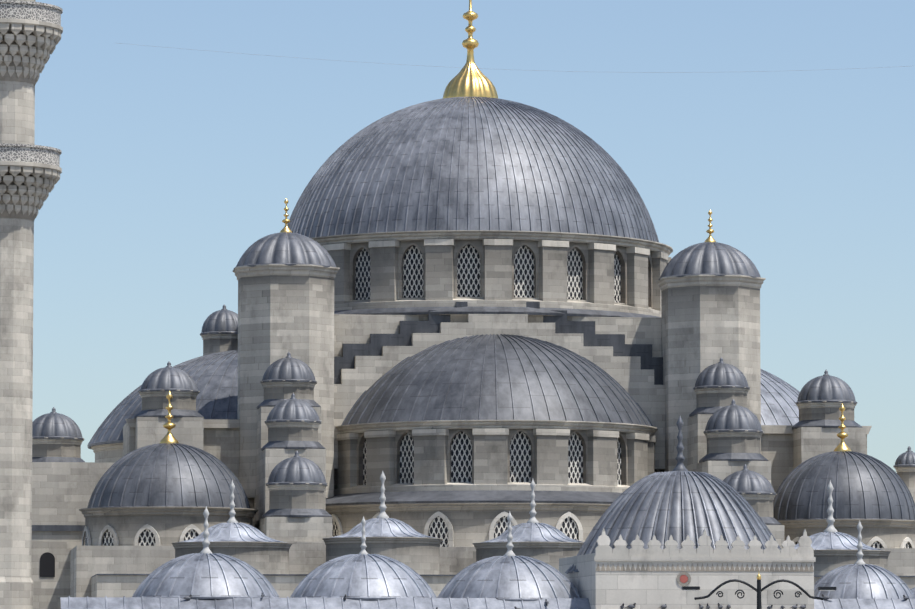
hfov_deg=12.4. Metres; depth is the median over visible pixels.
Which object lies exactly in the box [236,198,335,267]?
turret cap
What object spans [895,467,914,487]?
turret
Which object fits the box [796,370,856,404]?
dome
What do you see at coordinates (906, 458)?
turret cap
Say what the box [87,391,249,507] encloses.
corner dome
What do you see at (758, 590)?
street lamp
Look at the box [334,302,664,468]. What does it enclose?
stepped arch walls
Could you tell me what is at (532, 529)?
portico dome
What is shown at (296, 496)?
turret
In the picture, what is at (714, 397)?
turret
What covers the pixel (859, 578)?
dome
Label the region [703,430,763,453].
turret
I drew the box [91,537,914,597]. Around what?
portico drums
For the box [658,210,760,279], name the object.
turret cap
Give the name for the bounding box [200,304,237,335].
turret cap
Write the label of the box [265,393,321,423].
turret cap
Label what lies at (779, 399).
semi dome
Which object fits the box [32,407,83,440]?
turret cap
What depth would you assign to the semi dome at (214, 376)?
203.86 m
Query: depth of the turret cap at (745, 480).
190.40 m
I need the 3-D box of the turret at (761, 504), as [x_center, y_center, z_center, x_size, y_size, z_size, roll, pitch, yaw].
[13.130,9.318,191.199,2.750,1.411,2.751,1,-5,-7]
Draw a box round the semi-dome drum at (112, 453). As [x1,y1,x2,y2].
[91,443,122,462]
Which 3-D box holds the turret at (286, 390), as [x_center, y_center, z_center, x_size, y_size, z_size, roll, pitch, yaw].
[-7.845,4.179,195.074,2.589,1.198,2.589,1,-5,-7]
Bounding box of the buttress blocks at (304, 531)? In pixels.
[32,399,865,573]
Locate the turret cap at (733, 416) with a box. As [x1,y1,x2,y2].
[704,399,763,433]
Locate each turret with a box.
[32,437,83,457]
[139,390,199,410]
[201,332,237,355]
[233,264,339,497]
[262,380,316,399]
[266,420,321,441]
[267,483,327,509]
[656,275,765,471]
[694,386,748,407]
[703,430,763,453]
[740,493,776,516]
[795,401,857,420]
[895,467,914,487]
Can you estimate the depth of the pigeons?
143.46 m
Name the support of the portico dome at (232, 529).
on the portico drums at (269, 561)
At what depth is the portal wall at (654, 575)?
143.60 m
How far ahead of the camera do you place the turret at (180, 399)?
195.27 m
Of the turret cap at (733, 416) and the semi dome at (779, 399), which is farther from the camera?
the semi dome at (779, 399)
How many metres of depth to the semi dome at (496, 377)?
195.63 m
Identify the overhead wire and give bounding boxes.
[119,43,904,72]
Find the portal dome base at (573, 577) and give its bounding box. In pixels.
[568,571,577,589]
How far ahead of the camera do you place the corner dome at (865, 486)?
193.05 m
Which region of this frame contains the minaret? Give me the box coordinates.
[0,0,62,608]
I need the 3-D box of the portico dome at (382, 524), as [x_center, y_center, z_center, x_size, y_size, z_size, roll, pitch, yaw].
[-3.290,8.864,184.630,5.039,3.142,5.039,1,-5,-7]
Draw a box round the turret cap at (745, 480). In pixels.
[723,464,775,495]
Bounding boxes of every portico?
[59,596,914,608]
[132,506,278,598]
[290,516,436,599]
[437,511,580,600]
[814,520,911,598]
[910,587,914,598]
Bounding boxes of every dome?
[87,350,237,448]
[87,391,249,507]
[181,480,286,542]
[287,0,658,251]
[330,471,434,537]
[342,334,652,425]
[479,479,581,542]
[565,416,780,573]
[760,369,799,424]
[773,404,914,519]
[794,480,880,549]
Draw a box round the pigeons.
[182,593,908,608]
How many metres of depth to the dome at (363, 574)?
144.53 m
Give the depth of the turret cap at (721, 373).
196.81 m
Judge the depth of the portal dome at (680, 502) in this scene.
146.69 m
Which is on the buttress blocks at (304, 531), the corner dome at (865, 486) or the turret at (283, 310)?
the turret at (283, 310)
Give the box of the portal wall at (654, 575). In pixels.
[559,528,815,608]
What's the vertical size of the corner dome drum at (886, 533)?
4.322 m
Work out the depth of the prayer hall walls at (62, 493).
194.71 m
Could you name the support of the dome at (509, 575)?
on the roof at (106, 602)
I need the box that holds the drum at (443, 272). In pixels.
[311,230,672,322]
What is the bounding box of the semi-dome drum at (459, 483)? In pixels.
[326,420,657,546]
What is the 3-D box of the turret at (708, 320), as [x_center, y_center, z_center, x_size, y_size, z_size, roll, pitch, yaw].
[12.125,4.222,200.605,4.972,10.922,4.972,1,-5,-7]
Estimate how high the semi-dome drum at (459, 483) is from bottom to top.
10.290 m
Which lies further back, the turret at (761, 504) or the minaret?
the turret at (761, 504)
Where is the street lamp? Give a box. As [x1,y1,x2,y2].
[682,572,835,608]
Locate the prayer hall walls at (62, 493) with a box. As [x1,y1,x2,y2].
[31,419,914,608]
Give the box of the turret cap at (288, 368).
[260,352,316,383]
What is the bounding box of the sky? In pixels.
[32,0,914,472]
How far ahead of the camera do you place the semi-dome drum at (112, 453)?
204.35 m
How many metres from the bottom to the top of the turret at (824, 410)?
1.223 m
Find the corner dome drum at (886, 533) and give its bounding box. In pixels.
[777,519,914,547]
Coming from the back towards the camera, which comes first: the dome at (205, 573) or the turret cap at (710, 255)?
the turret cap at (710, 255)
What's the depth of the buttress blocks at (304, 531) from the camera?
193.47 m
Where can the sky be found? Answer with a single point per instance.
(174, 161)
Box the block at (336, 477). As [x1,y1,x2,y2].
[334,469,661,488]
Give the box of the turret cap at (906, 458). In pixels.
[893,446,914,467]
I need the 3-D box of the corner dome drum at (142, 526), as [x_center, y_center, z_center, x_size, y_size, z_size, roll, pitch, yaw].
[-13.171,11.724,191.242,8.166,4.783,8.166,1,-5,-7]
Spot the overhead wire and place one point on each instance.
(534, 70)
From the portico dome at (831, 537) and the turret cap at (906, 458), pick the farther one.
the turret cap at (906, 458)
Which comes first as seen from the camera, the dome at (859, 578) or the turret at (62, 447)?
the dome at (859, 578)
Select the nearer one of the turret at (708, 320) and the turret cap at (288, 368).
the turret cap at (288, 368)
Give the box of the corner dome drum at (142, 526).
[79,506,257,545]
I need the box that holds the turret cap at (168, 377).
[138,362,199,393]
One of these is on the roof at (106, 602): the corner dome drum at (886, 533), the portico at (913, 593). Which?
the portico at (913, 593)
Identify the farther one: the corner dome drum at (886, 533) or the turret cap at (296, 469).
the corner dome drum at (886, 533)
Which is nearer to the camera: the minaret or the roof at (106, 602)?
the roof at (106, 602)
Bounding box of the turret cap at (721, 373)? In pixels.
[693,357,749,389]
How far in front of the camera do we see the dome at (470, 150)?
204.01 m
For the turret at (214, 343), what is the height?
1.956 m
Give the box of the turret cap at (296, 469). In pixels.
[266,451,327,485]

